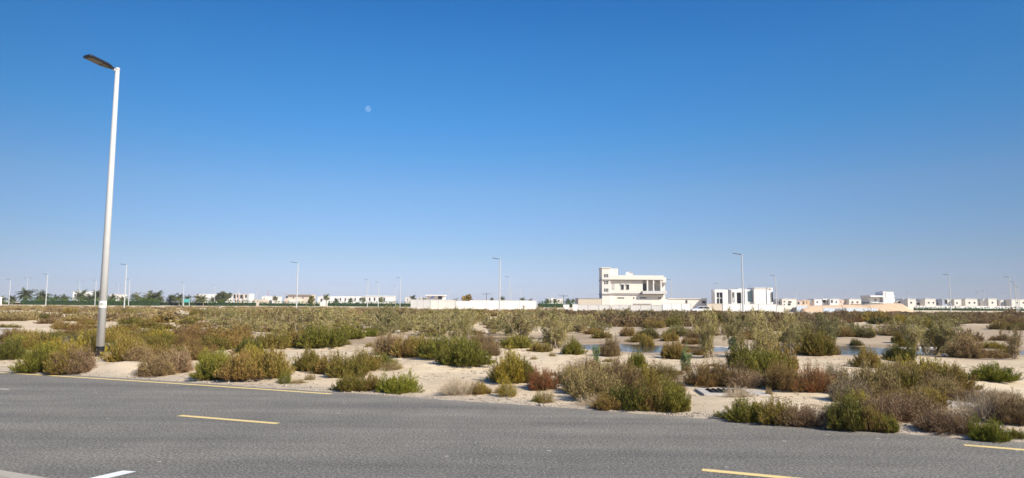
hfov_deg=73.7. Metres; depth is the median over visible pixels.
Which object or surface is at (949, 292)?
street lamp
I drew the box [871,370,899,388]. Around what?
dry bush
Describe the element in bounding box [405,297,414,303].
house
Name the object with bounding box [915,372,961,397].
dry bush
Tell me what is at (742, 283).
street lamp
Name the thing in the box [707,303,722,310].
boundary wall
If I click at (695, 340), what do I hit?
saltbush
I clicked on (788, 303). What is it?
house
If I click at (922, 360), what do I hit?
saltbush
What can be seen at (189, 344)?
dry bush
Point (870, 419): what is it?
saltbush
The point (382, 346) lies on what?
dry bush
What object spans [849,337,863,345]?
dry bush
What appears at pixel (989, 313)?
dry bush
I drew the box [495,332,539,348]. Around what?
saltbush
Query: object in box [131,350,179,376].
dry bush
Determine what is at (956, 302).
house
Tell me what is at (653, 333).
dry bush
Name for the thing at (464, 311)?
tamarisk
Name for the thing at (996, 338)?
dry bush
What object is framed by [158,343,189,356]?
saltbush
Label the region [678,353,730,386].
dry bush
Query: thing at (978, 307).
boundary wall
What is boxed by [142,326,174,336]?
saltbush
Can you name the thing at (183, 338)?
dry bush
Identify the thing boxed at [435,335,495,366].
saltbush
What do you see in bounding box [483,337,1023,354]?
water
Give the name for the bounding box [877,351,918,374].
dry bush
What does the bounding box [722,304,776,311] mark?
boundary wall
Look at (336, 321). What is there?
tamarisk
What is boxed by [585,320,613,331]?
tamarisk
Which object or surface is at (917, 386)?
dry bush
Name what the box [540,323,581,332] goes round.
tamarisk
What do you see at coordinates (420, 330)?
tamarisk
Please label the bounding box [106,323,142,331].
dry bush
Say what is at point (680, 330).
saltbush
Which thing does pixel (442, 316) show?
tamarisk
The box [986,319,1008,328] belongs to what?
dry bush
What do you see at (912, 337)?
tamarisk
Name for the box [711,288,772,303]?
modern villa
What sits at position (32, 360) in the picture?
saltbush
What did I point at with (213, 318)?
tamarisk
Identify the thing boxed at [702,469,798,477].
road line
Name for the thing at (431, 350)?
saltbush
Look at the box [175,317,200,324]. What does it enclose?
dry bush
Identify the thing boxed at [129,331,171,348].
saltbush
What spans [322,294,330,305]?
palm tree
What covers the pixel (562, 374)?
saltbush
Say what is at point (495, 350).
dry bush
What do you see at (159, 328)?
saltbush
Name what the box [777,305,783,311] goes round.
boundary wall
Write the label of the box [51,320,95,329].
saltbush
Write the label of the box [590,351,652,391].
dry bush
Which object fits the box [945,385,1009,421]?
dead bush
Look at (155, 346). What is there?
saltbush
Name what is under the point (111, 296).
palm tree
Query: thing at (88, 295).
palm tree
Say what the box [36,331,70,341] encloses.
saltbush
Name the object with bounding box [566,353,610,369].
dry bush
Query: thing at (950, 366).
saltbush
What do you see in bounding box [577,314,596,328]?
tamarisk
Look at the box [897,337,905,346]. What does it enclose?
saltbush
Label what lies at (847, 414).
saltbush
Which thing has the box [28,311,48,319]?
dry bush
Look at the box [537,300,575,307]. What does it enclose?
hedge
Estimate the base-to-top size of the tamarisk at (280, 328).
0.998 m
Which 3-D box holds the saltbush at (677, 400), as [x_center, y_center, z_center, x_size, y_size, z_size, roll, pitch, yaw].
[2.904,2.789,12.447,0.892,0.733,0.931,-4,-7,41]
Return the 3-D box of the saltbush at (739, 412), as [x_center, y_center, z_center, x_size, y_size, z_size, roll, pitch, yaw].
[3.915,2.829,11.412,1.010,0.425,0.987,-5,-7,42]
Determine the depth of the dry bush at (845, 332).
39.53 m
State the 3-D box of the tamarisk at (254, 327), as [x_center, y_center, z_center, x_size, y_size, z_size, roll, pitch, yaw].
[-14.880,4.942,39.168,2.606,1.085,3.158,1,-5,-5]
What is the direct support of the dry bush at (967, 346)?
on the ground
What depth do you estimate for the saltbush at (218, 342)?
27.16 m
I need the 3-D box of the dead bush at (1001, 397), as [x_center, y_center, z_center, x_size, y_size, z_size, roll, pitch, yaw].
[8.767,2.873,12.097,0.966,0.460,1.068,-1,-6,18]
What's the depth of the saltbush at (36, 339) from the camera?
26.68 m
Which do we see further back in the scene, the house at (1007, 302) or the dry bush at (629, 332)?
the house at (1007, 302)
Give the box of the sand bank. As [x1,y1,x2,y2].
[789,303,913,311]
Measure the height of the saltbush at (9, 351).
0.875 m
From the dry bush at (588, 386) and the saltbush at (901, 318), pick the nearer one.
the dry bush at (588, 386)
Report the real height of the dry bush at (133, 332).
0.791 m
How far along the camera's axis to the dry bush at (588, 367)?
15.44 m
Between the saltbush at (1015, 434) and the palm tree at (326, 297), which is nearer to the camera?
the saltbush at (1015, 434)
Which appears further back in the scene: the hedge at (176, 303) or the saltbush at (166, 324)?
the hedge at (176, 303)
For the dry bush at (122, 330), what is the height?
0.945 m
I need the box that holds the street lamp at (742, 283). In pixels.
[733,253,743,311]
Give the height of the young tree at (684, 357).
0.896 m
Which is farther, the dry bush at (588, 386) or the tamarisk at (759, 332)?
the tamarisk at (759, 332)
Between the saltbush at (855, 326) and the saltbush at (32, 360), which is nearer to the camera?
the saltbush at (32, 360)
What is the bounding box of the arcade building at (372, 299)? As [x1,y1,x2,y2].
[329,296,394,302]
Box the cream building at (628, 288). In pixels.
[599,267,666,304]
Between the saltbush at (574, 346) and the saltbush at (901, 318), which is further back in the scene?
the saltbush at (901, 318)
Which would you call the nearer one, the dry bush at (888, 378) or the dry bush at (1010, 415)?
the dry bush at (1010, 415)
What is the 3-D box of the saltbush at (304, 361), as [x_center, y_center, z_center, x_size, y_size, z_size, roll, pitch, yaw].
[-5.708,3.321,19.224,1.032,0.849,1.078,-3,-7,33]
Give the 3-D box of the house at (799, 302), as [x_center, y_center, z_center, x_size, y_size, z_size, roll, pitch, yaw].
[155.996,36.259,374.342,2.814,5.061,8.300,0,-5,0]
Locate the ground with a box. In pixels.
[0,301,1023,441]
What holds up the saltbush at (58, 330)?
on the ground
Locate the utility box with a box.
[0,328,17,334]
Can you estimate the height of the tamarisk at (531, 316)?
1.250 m
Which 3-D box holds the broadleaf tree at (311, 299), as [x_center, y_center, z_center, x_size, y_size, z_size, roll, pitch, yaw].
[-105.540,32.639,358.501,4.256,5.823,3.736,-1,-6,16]
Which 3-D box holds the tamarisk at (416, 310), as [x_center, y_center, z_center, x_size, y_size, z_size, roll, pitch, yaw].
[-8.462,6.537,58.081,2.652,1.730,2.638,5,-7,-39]
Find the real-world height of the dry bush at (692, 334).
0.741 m
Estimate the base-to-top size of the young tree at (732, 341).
0.948 m
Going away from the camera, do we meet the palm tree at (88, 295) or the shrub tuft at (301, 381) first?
the shrub tuft at (301, 381)
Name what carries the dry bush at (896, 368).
on the ground
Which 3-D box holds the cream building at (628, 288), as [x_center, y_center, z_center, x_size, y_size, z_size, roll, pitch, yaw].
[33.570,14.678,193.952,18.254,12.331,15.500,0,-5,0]
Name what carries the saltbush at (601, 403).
on the ground
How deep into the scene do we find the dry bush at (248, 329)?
35.75 m
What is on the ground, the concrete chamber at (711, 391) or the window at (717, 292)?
the concrete chamber at (711, 391)
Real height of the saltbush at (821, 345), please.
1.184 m
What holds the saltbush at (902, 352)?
on the ground
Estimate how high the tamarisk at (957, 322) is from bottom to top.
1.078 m
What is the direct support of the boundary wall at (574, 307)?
on the ground
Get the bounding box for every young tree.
[591,345,600,364]
[679,341,693,370]
[727,337,737,355]
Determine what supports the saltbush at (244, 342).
on the ground
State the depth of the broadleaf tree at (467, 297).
257.38 m
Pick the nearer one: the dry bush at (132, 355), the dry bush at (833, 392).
the dry bush at (833, 392)
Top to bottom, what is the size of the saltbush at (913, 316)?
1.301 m
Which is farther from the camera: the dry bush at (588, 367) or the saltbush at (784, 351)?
the saltbush at (784, 351)
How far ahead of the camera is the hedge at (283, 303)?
357.54 m
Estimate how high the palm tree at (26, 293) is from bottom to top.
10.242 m
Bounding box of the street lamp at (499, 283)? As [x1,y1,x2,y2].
[494,258,499,309]
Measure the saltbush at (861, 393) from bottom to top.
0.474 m
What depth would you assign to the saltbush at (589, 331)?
42.70 m
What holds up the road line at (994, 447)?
on the road
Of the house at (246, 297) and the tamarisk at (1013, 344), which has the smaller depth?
the tamarisk at (1013, 344)
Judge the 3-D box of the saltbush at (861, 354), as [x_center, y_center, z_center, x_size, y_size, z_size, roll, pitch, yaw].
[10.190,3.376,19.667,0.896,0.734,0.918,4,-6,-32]
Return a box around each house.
[72,291,92,300]
[109,294,126,300]
[195,294,217,302]
[225,293,254,302]
[253,299,268,305]
[262,296,271,302]
[272,296,281,302]
[284,294,315,303]
[317,296,329,305]
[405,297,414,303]
[425,295,446,299]
[547,298,562,303]
[773,299,779,304]
[780,298,796,308]
[797,300,801,305]
[802,299,809,305]
[808,299,821,305]
[822,299,827,304]
[827,299,838,304]
[839,299,843,304]
[844,298,860,304]
[860,291,894,304]
[895,298,904,304]
[905,298,915,309]
[916,298,935,305]
[936,298,946,305]
[945,298,951,305]
[952,299,961,305]
[961,298,977,305]
[977,299,985,305]
[986,298,996,305]
[998,300,1003,305]
[1001,299,1023,305]
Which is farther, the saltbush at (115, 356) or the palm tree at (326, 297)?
the palm tree at (326, 297)
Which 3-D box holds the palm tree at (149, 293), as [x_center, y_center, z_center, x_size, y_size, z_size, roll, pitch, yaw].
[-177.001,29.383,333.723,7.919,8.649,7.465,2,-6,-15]
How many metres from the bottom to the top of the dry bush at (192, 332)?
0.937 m
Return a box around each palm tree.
[6,295,16,304]
[14,287,34,301]
[34,289,51,300]
[74,289,87,299]
[85,293,92,300]
[90,290,99,300]
[108,294,116,300]
[129,292,141,300]
[141,290,155,300]
[150,290,164,303]
[170,293,177,305]
[175,293,185,305]
[193,294,201,301]
[198,295,209,305]
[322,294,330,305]
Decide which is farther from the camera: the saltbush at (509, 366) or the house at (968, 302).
the house at (968, 302)
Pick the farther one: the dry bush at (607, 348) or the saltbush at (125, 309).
the saltbush at (125, 309)
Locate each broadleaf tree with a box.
[217,291,231,300]
[308,296,315,303]
[461,294,472,300]
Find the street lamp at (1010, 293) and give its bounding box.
[1004,276,1011,309]
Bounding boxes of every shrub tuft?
[276,366,291,383]
[289,378,308,383]
[303,371,315,379]
[379,359,403,370]
[497,372,517,396]
[535,388,555,403]
[559,367,584,388]
[765,386,772,394]
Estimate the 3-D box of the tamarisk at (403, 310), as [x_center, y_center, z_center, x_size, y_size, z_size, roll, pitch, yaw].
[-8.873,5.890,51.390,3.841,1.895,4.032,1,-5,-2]
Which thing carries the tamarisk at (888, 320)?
on the ground
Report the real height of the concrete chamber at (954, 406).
0.570 m
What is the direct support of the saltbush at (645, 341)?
on the ground
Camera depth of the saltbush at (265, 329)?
41.32 m
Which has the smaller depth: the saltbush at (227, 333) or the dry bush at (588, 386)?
the dry bush at (588, 386)
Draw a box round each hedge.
[19,296,160,305]
[160,299,255,305]
[259,301,319,305]
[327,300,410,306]
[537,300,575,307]
[913,305,1023,310]
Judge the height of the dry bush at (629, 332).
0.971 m
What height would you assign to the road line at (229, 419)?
0.001 m
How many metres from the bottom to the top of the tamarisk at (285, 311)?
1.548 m
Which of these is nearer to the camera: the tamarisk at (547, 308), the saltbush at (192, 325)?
the saltbush at (192, 325)
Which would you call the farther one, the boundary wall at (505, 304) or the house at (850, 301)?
the house at (850, 301)
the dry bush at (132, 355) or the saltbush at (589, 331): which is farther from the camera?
the saltbush at (589, 331)
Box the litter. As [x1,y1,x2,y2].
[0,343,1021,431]
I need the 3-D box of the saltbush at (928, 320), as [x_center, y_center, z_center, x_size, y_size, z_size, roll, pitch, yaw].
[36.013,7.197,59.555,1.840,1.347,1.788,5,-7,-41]
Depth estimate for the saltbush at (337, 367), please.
17.50 m
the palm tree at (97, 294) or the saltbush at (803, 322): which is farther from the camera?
the palm tree at (97, 294)
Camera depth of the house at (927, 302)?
369.64 m
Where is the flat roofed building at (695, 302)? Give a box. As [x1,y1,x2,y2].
[665,298,706,308]
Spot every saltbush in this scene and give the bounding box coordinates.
[0,312,29,320]
[0,324,23,327]
[0,327,28,341]
[0,335,28,359]
[4,327,47,335]
[4,330,40,347]
[8,338,59,373]
[9,329,59,337]
[16,334,50,349]
[23,333,54,348]
[31,336,77,354]
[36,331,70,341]
[42,342,90,374]
[48,328,79,338]
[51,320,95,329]
[59,305,77,313]
[60,312,93,320]
[64,326,108,354]
[74,324,118,336]
[74,327,108,342]
[76,316,93,323]
[80,326,120,342]
[83,320,96,324]
[97,330,145,361]
[104,336,129,351]
[109,322,141,329]
[116,308,135,314]
[118,315,142,323]
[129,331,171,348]
[134,319,159,327]
[138,324,167,334]
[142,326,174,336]
[142,328,180,346]
[144,340,170,355]
[147,313,170,322]
[150,321,174,328]
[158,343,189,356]
[169,322,198,337]
[184,308,221,315]
[187,324,201,330]
[187,347,232,380]
[188,315,206,319]
[193,333,235,349]
[194,319,212,327]
[196,311,216,317]
[197,344,234,367]
[209,323,250,339]
[212,347,267,380]
[220,332,248,347]
[229,335,264,353]
[236,341,269,360]
[247,326,292,348]
[252,342,296,378]
[255,326,270,331]
[277,322,306,347]
[289,344,318,371]
[294,318,350,347]
[306,350,343,373]
[323,345,371,377]
[328,367,366,391]
[336,321,366,338]
[348,345,384,371]
[363,372,382,391]
[364,326,380,336]
[373,353,396,367]
[375,366,425,393]
[389,329,424,357]
[402,328,435,356]
[413,327,468,359]
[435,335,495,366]
[467,380,491,394]
[485,345,536,383]
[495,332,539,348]
[515,356,534,382]
[526,338,553,351]
[554,362,580,383]
[560,336,587,354]
[561,364,589,393]
[582,327,600,334]
[589,391,622,410]
[590,329,612,338]
[601,380,654,411]
[622,354,664,390]
[625,333,648,341]
[626,347,647,367]
[630,376,668,412]
[635,332,654,345]
[654,374,691,412]
[659,329,678,340]
[660,335,689,358]
[662,320,695,335]
[666,313,684,326]
[667,308,691,317]
[681,335,703,343]
[697,308,723,322]
[708,395,770,422]
[724,337,759,366]
[725,316,750,325]
[730,338,798,375]
[748,394,798,425]
[766,339,799,370]
[784,318,818,329]
[791,326,837,355]
[821,384,877,431]
[834,320,859,332]
[838,318,863,331]
[840,388,878,405]
[845,344,884,367]
[850,314,864,321]
[859,306,889,321]
[860,401,890,431]
[865,315,889,323]
[871,358,927,390]
[874,322,915,335]
[875,412,899,432]
[879,338,916,361]
[889,313,937,324]
[890,330,904,342]
[894,313,908,324]
[896,351,954,373]
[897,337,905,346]
[902,367,939,385]
[903,380,951,408]
[914,315,933,327]
[923,359,964,372]
[923,362,968,391]
[937,361,984,391]
[954,328,984,340]
[967,361,1023,382]
[967,412,1013,443]
[981,339,1008,348]
[997,346,1019,354]
[1001,307,1023,314]
[1006,424,1023,438]
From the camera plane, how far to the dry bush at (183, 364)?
18.36 m
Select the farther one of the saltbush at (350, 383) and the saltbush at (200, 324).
the saltbush at (200, 324)
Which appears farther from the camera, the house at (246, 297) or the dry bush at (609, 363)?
the house at (246, 297)
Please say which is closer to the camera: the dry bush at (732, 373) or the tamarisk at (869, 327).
the dry bush at (732, 373)
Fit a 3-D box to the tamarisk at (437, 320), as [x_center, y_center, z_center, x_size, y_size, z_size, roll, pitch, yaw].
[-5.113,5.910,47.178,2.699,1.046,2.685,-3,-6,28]
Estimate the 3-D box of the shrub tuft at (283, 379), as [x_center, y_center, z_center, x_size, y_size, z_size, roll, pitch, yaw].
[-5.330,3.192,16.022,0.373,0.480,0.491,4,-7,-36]
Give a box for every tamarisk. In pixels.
[195,306,240,328]
[202,320,258,329]
[217,306,257,322]
[224,317,272,332]
[232,311,272,327]
[261,319,289,333]
[268,306,308,331]
[269,309,298,319]
[284,311,320,333]
[295,319,335,331]
[301,303,346,328]
[304,322,334,329]
[320,305,360,324]
[323,315,349,328]
[337,312,377,329]
[354,309,391,326]
[365,303,407,333]
[371,306,418,320]
[371,320,401,335]
[384,314,432,332]
[395,313,427,326]
[399,311,442,324]
[400,307,430,316]
[400,319,449,335]
[417,318,456,330]
[417,322,461,336]
[418,313,459,324]
[422,312,464,319]
[428,317,454,333]
[436,308,471,318]
[444,305,474,344]
[444,307,477,317]
[444,312,484,327]
[447,308,479,323]
[478,310,514,333]
[495,320,516,334]
[505,306,533,338]
[514,317,546,329]
[515,317,541,332]
[522,315,546,327]
[523,309,552,317]
[533,306,564,315]
[535,307,579,348]
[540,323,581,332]
[558,314,577,332]
[564,319,589,332]
[565,317,589,328]
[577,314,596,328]
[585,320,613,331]
[597,308,620,319]
[615,306,634,317]
[688,307,721,357]
[718,306,755,348]
[740,306,795,352]
[771,309,811,352]
[810,311,840,342]
[860,323,889,335]
[871,316,890,323]
[875,320,905,328]
[892,315,930,355]
[906,310,963,354]
[932,318,968,326]
[999,323,1022,358]
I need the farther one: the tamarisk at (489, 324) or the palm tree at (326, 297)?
the palm tree at (326, 297)
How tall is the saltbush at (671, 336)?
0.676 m
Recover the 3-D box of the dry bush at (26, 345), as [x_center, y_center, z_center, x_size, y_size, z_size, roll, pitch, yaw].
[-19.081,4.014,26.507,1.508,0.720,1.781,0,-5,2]
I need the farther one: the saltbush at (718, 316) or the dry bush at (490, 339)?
the saltbush at (718, 316)
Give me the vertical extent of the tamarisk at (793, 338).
1.922 m
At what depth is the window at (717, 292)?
194.84 m
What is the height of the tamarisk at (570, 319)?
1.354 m
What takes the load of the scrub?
on the ground
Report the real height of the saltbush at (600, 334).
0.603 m
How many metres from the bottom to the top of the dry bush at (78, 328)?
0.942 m
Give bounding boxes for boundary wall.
[411,299,430,308]
[431,300,455,308]
[456,301,469,308]
[470,300,536,309]
[572,304,577,310]
[578,304,661,310]
[662,303,691,311]
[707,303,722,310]
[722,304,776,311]
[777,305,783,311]
[915,306,1023,308]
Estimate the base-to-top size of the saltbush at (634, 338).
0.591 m
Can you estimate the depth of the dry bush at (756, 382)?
15.07 m
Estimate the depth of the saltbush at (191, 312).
85.04 m
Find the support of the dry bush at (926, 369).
on the ground
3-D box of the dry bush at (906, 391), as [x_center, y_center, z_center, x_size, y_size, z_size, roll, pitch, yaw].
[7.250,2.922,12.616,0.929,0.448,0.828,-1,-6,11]
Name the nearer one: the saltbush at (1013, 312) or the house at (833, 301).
the saltbush at (1013, 312)
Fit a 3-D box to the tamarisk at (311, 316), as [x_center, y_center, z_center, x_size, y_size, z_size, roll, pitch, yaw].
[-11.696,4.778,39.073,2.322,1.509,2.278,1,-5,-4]
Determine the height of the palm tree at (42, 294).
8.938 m
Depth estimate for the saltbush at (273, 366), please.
16.45 m
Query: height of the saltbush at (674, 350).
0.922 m
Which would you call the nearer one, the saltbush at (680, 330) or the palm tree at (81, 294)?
the saltbush at (680, 330)
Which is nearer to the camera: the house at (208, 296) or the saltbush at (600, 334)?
the saltbush at (600, 334)
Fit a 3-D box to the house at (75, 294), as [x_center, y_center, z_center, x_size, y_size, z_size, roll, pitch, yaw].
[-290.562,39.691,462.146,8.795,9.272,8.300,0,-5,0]
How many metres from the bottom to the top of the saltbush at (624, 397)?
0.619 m
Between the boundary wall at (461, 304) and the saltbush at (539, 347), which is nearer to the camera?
the saltbush at (539, 347)
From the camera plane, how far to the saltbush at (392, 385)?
14.62 m
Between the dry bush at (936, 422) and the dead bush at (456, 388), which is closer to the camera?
the dry bush at (936, 422)
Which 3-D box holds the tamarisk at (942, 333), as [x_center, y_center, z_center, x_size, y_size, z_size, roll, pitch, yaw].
[17.012,3.750,27.051,1.731,1.917,2.286,1,-5,-5]
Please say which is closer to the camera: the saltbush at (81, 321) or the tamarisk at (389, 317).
the tamarisk at (389, 317)
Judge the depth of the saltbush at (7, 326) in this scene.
45.54 m
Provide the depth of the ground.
19.61 m
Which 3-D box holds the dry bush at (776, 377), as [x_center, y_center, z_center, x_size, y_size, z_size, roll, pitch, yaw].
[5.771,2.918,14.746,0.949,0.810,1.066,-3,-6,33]
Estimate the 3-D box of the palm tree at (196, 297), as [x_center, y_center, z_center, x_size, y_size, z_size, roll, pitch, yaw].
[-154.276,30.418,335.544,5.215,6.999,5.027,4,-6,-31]
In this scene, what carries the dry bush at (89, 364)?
on the ground
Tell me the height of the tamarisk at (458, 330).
1.831 m
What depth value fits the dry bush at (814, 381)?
14.34 m
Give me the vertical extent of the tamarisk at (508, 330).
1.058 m
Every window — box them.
[717,292,721,303]
[737,293,739,302]
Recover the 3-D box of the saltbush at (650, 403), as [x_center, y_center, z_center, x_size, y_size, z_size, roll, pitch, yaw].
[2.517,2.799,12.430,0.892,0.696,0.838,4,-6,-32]
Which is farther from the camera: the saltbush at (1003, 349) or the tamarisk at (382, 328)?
the tamarisk at (382, 328)
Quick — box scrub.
[0,304,1023,326]
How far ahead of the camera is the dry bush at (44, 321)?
56.78 m
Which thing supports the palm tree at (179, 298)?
on the ground
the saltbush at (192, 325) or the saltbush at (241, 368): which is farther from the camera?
the saltbush at (192, 325)
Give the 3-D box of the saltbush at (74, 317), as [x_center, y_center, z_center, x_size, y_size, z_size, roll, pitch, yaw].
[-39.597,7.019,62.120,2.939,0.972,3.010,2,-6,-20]
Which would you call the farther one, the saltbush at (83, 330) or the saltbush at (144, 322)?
the saltbush at (144, 322)
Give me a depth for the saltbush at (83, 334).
30.99 m
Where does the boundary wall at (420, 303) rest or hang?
on the ground
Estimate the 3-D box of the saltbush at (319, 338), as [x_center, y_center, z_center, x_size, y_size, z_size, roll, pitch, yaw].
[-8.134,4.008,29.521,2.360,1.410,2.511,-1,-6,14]
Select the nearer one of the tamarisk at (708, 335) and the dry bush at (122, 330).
the tamarisk at (708, 335)
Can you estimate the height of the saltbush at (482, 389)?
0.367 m
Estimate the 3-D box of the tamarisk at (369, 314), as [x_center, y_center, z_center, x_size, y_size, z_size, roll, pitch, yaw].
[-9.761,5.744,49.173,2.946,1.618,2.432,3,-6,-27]
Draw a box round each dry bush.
[0,334,30,349]
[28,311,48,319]
[32,317,64,323]
[53,342,97,374]
[60,323,93,334]
[60,333,94,344]
[105,325,134,339]
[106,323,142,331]
[119,314,146,321]
[119,327,151,338]
[121,340,163,362]
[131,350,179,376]
[145,343,181,358]
[162,345,194,372]
[163,331,198,347]
[171,335,214,350]
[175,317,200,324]
[175,325,213,340]
[180,343,220,359]
[193,323,224,333]
[229,320,254,338]
[369,328,409,354]
[467,329,498,346]
[477,339,502,355]
[525,365,560,390]
[561,362,596,382]
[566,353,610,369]
[567,363,624,401]
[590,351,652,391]
[599,332,622,356]
[601,353,630,370]
[618,324,634,335]
[635,326,661,338]
[638,317,667,327]
[645,360,681,380]
[657,371,686,390]
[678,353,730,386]
[684,327,700,338]
[690,347,711,354]
[710,356,754,387]
[726,367,768,388]
[761,359,798,391]
[771,397,827,428]
[785,358,836,392]
[821,361,849,383]
[826,373,872,400]
[831,341,841,354]
[831,356,905,397]
[834,306,848,313]
[834,391,885,403]
[835,325,854,336]
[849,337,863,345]
[851,325,877,337]
[858,384,932,423]
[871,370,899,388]
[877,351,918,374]
[879,384,914,403]
[884,360,916,374]
[884,364,910,382]
[884,386,949,416]
[890,364,924,378]
[898,360,937,376]
[904,382,939,395]
[911,399,966,435]
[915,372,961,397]
[926,368,964,390]
[940,412,983,434]
[942,383,1000,402]
[943,328,992,358]
[948,389,979,401]
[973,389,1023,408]
[981,310,1006,316]
[983,382,1023,425]
[985,346,1011,358]
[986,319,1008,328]
[987,334,1014,340]
[1001,314,1022,324]
[1001,322,1023,330]
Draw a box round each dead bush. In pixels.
[437,374,477,395]
[569,391,599,405]
[722,384,756,397]
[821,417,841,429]
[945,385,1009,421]
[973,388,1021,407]
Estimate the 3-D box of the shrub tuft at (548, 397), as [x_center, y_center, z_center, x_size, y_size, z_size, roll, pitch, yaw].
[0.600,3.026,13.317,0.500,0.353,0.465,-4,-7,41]
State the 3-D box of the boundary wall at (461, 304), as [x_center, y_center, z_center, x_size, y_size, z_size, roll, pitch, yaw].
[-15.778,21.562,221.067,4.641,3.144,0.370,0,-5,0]
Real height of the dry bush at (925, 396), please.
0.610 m
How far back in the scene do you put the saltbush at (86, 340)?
24.07 m
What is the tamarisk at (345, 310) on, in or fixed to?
on the ground
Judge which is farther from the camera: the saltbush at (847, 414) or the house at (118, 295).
the house at (118, 295)
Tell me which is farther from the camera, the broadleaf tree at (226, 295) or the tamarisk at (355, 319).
the broadleaf tree at (226, 295)
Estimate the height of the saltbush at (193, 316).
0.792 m
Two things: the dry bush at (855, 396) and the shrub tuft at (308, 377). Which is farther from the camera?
the shrub tuft at (308, 377)
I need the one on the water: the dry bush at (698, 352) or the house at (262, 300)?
the dry bush at (698, 352)
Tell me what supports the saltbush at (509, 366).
on the ground
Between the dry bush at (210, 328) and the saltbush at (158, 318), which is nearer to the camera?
the dry bush at (210, 328)
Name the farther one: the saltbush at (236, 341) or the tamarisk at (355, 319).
the tamarisk at (355, 319)
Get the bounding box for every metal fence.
[796,306,807,311]
[823,308,877,311]
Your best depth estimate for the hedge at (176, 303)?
332.50 m
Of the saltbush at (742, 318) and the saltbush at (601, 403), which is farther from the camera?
the saltbush at (742, 318)
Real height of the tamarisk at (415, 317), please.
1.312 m
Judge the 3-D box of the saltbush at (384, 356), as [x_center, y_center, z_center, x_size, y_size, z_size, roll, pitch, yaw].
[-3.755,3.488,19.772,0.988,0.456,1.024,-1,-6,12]
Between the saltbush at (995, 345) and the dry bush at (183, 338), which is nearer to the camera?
the dry bush at (183, 338)
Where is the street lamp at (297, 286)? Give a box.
[294,262,297,306]
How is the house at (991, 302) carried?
on the ground
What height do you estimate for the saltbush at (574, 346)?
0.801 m
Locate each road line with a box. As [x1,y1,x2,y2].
[0,372,332,393]
[92,470,135,477]
[179,415,276,423]
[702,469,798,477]
[964,444,1023,450]
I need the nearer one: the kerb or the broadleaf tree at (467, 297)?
the kerb
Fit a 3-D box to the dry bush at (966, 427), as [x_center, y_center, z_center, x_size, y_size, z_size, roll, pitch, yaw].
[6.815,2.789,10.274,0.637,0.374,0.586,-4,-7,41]
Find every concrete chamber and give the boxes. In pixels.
[695,388,770,395]
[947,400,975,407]
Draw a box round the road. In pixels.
[0,371,1023,477]
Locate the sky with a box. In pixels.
[0,0,1023,303]
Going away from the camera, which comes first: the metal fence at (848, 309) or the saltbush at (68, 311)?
the saltbush at (68, 311)
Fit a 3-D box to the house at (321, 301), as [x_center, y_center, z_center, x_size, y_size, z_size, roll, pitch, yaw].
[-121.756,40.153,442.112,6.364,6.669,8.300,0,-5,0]
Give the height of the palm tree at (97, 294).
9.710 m
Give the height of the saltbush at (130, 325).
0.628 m
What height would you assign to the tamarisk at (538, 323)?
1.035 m
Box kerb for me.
[0,470,45,477]
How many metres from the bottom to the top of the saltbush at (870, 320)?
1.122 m
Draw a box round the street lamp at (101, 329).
[83,54,119,356]
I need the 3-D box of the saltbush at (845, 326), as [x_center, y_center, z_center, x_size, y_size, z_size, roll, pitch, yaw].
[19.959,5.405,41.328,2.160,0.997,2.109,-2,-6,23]
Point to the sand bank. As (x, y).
(885, 307)
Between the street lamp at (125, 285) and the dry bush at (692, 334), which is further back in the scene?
the street lamp at (125, 285)
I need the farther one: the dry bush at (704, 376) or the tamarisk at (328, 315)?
the tamarisk at (328, 315)
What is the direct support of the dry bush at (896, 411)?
on the ground
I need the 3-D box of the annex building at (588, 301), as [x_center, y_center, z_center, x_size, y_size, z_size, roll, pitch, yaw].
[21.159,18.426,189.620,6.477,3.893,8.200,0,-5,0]
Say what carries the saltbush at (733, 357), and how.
on the ground
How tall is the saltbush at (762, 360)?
1.027 m
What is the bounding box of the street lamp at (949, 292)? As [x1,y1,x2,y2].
[943,274,951,311]
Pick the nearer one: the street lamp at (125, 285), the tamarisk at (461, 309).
the tamarisk at (461, 309)
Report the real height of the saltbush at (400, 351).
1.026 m
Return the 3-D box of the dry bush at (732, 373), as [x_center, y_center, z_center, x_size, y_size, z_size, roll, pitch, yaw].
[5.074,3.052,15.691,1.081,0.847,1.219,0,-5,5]
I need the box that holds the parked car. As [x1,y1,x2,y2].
[690,306,710,310]
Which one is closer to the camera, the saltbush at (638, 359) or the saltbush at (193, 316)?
the saltbush at (638, 359)
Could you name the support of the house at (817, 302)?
on the ground
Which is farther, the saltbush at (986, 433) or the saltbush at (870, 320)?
the saltbush at (870, 320)
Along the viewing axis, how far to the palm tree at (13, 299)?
330.04 m
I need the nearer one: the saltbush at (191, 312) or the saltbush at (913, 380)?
the saltbush at (913, 380)
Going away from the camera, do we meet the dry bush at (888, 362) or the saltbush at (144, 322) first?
the dry bush at (888, 362)
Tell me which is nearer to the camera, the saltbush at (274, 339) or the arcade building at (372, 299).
the saltbush at (274, 339)
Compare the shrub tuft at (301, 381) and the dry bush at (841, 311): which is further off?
the dry bush at (841, 311)
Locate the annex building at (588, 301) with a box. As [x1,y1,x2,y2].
[575,298,601,304]
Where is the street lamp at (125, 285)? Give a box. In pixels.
[123,264,126,307]
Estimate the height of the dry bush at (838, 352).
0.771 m

